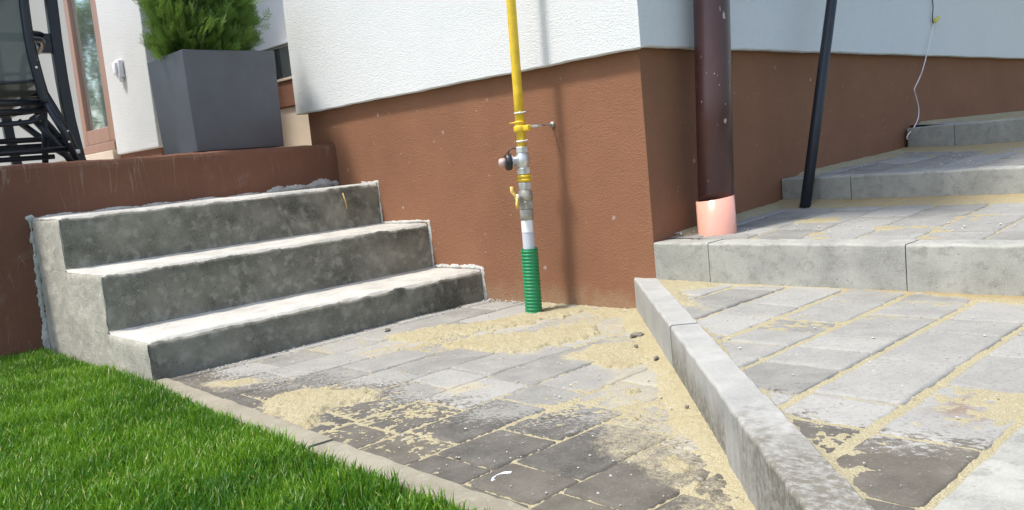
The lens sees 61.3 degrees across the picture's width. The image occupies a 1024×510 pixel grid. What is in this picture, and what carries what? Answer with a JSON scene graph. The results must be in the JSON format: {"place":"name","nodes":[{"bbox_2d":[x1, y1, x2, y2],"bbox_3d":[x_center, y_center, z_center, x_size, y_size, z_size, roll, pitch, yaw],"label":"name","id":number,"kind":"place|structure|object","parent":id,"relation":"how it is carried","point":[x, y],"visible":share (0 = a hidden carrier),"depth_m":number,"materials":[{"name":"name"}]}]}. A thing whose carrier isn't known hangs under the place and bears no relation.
{"place":"outdoors","nodes":[
{"label":"outdoors","id":0,"kind":"place"},
{"bbox_2d":[0,346,489,509],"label":"grass","id":1,"kind":"structure","parent":0,"point":[76,434],"depth_m":1.58,"materials":[{"name":"green plant"}]},
{"bbox_2d":[25,178,486,380],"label":"concrete steps","id":2,"kind":"structure","parent":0,"point":[176,288],"depth_m":2.79,"materials":[{"name":"grey concrete"}]},
{"bbox_2d":[169,300,738,509],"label":"paving","id":3,"kind":"structure","parent":0,"point":[604,445],"depth_m":1.75,"materials":[{"name":"concrete"}]},
{"bbox_2d":[210,302,755,509],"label":"sand","id":4,"kind":"structure","parent":3,"relation":"on","point":[306,408],"depth_m":1.92,"materials":[{"name":"beige sand"}]},
{"bbox_2d":[630,332,643,337],"bbox_3d":[0.328,0.211,2.272,0.040,0.015,0.029,-4,7,14],"label":"crumb","id":5,"kind":"object","parent":4,"relation":"on","point":[635,334],"visible":0.97,"depth_m":2.26,"materials":[{"name":"grey stone"}]},
{"bbox_2d":[491,471,511,480],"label":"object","id":6,"kind":"object","parent":3,"relation":"on","point":[506,472],"visible":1,"depth_m":1.38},
{"bbox_2d":[200,151,1023,505],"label":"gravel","id":7,"kind":"structure","parent":3,"relation":"on","point":[592,341],"depth_m":2.13,"materials":[{"name":"beige gravel"}]},
{"bbox_2d":[670,193,1023,239],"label":"paving","id":8,"kind":"structure","parent":0,"point":[780,221],"depth_m":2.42,"materials":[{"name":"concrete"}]},
{"bbox_2d":[800,0,836,207],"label":"pole","id":9,"kind":"object","parent":8,"relation":"on","point":[817,109],"visible":0.98,"depth_m":2.93,"materials":[{"name":"black plastic"}]},
{"bbox_2d":[782,174,856,199],"bbox_3d":[1.077,-0.157,3.002,0.081,0.235,0.249,-12,9,-43],"label":"kerb stone","id":10,"kind":"object","parent":8,"relation":"on","point":[832,186],"visible":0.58,"depth_m":2.94,"materials":[{"name":"concrete"}]},
{"bbox_2d":[851,165,1023,198],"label":"kerb stone","id":11,"kind":"object","parent":8,"relation":"on","point":[986,180],"visible":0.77,"depth_m":2.67,"materials":[{"name":"concrete"}]},
{"bbox_2d":[679,285,1023,509],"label":"paving","id":12,"kind":"structure","parent":0,"point":[913,474],"depth_m":1.43,"materials":[{"name":"concrete"}]},
{"bbox_2d":[654,239,723,281],"bbox_3d":[0.519,0.054,2.510,0.089,0.194,0.184,-12,9,-43],"label":"kerb stone","id":13,"kind":"object","parent":12,"relation":"on","point":[683,259],"visible":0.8,"depth_m":2.47,"materials":[{"name":"concrete"}]},
{"bbox_2d":[708,239,917,290],"bbox_3d":[0.770,0.059,2.251,0.089,0.195,0.535,-12,9,-43],"label":"kerb stone","id":14,"kind":"object","parent":12,"relation":"on","point":[874,264],"visible":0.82,"depth_m":2.19,"materials":[{"name":"concrete"}]},
{"bbox_2d":[657,279,1023,509],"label":"sand","id":15,"kind":"structure","parent":12,"relation":"on","point":[1007,407],"depth_m":1.26,"materials":[{"name":"beige sand"}]},
{"bbox_2d":[906,239,1023,295],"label":"kerb stone","id":16,"kind":"object","parent":12,"relation":"on","point":[978,266],"visible":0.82,"depth_m":1.93,"materials":[{"name":"concrete"}]},
{"bbox_2d":[795,141,1023,176],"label":"paving","id":17,"kind":"structure","parent":0,"point":[976,159],"depth_m":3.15,"materials":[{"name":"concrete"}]},
{"bbox_2d":[907,124,954,146],"bbox_3d":[1.838,-0.432,3.757,0.081,0.263,0.192,-12,9,-43],"label":"kerb stone","id":18,"kind":"object","parent":17,"relation":"on","point":[934,135],"visible":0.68,"depth_m":3.71,"materials":[{"name":"concrete"}]},
{"bbox_2d":[954,118,1023,145],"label":"kerb stone","id":19,"kind":"object","parent":17,"relation":"on","point":[992,131],"visible":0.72,"depth_m":3.55,"materials":[{"name":"concrete"}]},
{"bbox_2d":[920,121,975,124],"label":"paving","id":20,"kind":"structure","parent":0,"point":[948,122],"depth_m":3.91,"materials":[{"name":"concrete"}]},
{"bbox_2d":[913,111,1023,125],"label":"sand","id":21,"kind":"structure","parent":20,"relation":"on","point":[1004,115],"depth_m":4.28,"materials":[{"name":"beige sand"}]},
{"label":"terrace floor","id":22,"kind":"structure","parent":0,"visible":0},
{"bbox_2d":[0,0,79,162],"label":"garden chair","id":23,"kind":"object","parent":22,"relation":"on","point":[21,80],"visible":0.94,"depth_m":2.93,"materials":[{"name":"metal"}]},
{"bbox_2d":[0,0,79,153],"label":"garden chair","id":24,"kind":"object","parent":22,"relation":"on","point":[53,130],"visible":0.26,"depth_m":3.12,"materials":[{"name":"metal"}]},
{"bbox_2d":[0,0,85,164],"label":"garden chair","id":25,"kind":"object","parent":22,"relation":"on","point":[52,38],"visible":0.5,"depth_m":3.21,"materials":[{"name":"metal"}]},
{"label":"ground","id":26,"kind":"structure","parent":0,"visible":0},
{"bbox_2d":[0,143,339,358],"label":"terrace wall","id":27,"kind":"structure","parent":26,"relation":"on","point":[35,190],"depth_m":3.01,"materials":[{"name":"brown paint"}]},
{"bbox_2d":[147,49,283,154],"bbox_3d":[-1.196,-0.611,3.505,0.384,0.383,0.337,-12,9,-43],"label":"planter","id":28,"kind":"object","parent":27,"relation":"on","point":[211,100],"visible":0.86,"depth_m":3.38,"materials":[{"name":"plastic"}]},
{"bbox_2d":[132,0,271,60],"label":"thuja","id":29,"kind":"object","parent":28,"relation":"on","point":[175,25],"visible":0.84,"depth_m":3.34,"materials":[{"name":"green plant"}]},
{"bbox_2d":[150,378,221,405],"bbox_3d":[-0.807,0.411,2.151,0.059,0.161,0.385,-11,8,-40],"label":"kerb stone","id":30,"kind":"object","parent":26,"relation":"on","point":[196,393],"visible":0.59,"depth_m":2.11,"materials":[{"name":"concrete"}]},
{"bbox_2d":[203,399,333,451],"bbox_3d":[-0.513,0.421,1.809,0.059,0.163,0.508,-11,8,-40],"label":"kerb stone","id":31,"kind":"object","parent":26,"relation":"on","point":[260,417],"visible":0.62,"depth_m":1.77,"materials":[{"name":"concrete"}]},
{"bbox_2d":[309,441,497,509],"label":"kerb stone","id":32,"kind":"object","parent":26,"relation":"on","point":[410,475],"visible":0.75,"depth_m":1.39,"materials":[{"name":"concrete"}]},
{"bbox_2d":[475,498,530,509],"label":"kerb stone","id":33,"kind":"object","parent":26,"relation":"on","point":[501,504],"visible":1,"depth_m":1.23,"materials":[{"name":"concrete"}]},
{"bbox_2d":[0,0,1023,308],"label":"house","id":34,"kind":"structure","parent":26,"relation":"on","point":[408,104],"depth_m":3.10,"materials":[{"name":"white paint"}]},
{"bbox_2d":[63,0,116,154],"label":"terrace door","id":35,"kind":"structure","parent":34,"relation":"in","point":[81,16],"depth_m":4.37,"materials":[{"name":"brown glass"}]},
{"bbox_2d":[112,59,124,81],"bbox_3d":[-1.824,-0.853,4.004,0.040,0.104,0.052,-12,9,-43],"label":"wall socket","id":36,"kind":"object","parent":34,"relation":"attached to","point":[118,68],"depth_m":3.99,"materials":[{"name":"white plastic"}]},
{"bbox_2d":[213,0,291,79],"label":"window","id":37,"kind":"structure","parent":34,"relation":"in","point":[275,38],"depth_m":4.11,"materials":[{"name":"white glass"}]},
{"bbox_2d":[499,0,554,312],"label":"gas pipe","id":38,"kind":"object","parent":34,"relation":"attached to","point":[523,197],"visible":0.96,"depth_m":2.69,"materials":[{"name":"yellow metal"}]},
{"bbox_2d":[693,0,733,201],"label":"downpipe","id":39,"kind":"object","parent":34,"relation":"attached to","point":[713,96],"visible":0.86,"depth_m":2.53,"materials":[{"name":"brown metal"}]},
{"bbox_2d":[696,194,736,236],"bbox_3d":[0.613,-0.111,2.591,0.115,0.133,0.115,-12,9,-43],"label":"drain socket","id":40,"kind":"object","parent":39,"relation":"attached to","point":[716,217],"visible":0.67,"depth_m":2.54,"materials":[{"name":"pink plastic"}]},
{"bbox_2d":[906,0,939,139],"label":"dangling wire","id":41,"kind":"object","parent":34,"relation":"hanging from","point":[937,18],"visible":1,"depth_m":3.84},
{"bbox_2d":[634,277,697,367],"bbox_3d":[0.398,0.208,2.261,0.066,0.208,0.726,-5,6,2],"label":"kerb stone","id":42,"kind":"object","parent":26,"relation":"on","point":[662,311],"visible":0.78,"depth_m":2.15,"materials":[{"name":"concrete"}]},
{"bbox_2d":[671,323,762,454],"bbox_3d":[0.377,0.284,1.618,0.066,0.207,0.556,-5,6,3],"label":"kerb stone","id":43,"kind":"object","parent":26,"relation":"on","point":[711,374],"visible":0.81,"depth_m":1.54,"materials":[{"name":"concrete"}]},
{"bbox_2d":[723,394,872,509],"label":"kerb stone","id":44,"kind":"object","parent":26,"relation":"on","point":[777,460],"visible":0.98,"depth_m":1.09,"materials":[{"name":"concrete"}]},
{"bbox_2d":[933,425,1023,509],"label":"kerb stone","id":45,"kind":"object","parent":26,"relation":"on","point":[995,481],"visible":1,"depth_m":0.92,"materials":[{"name":"concrete"}]}
]}

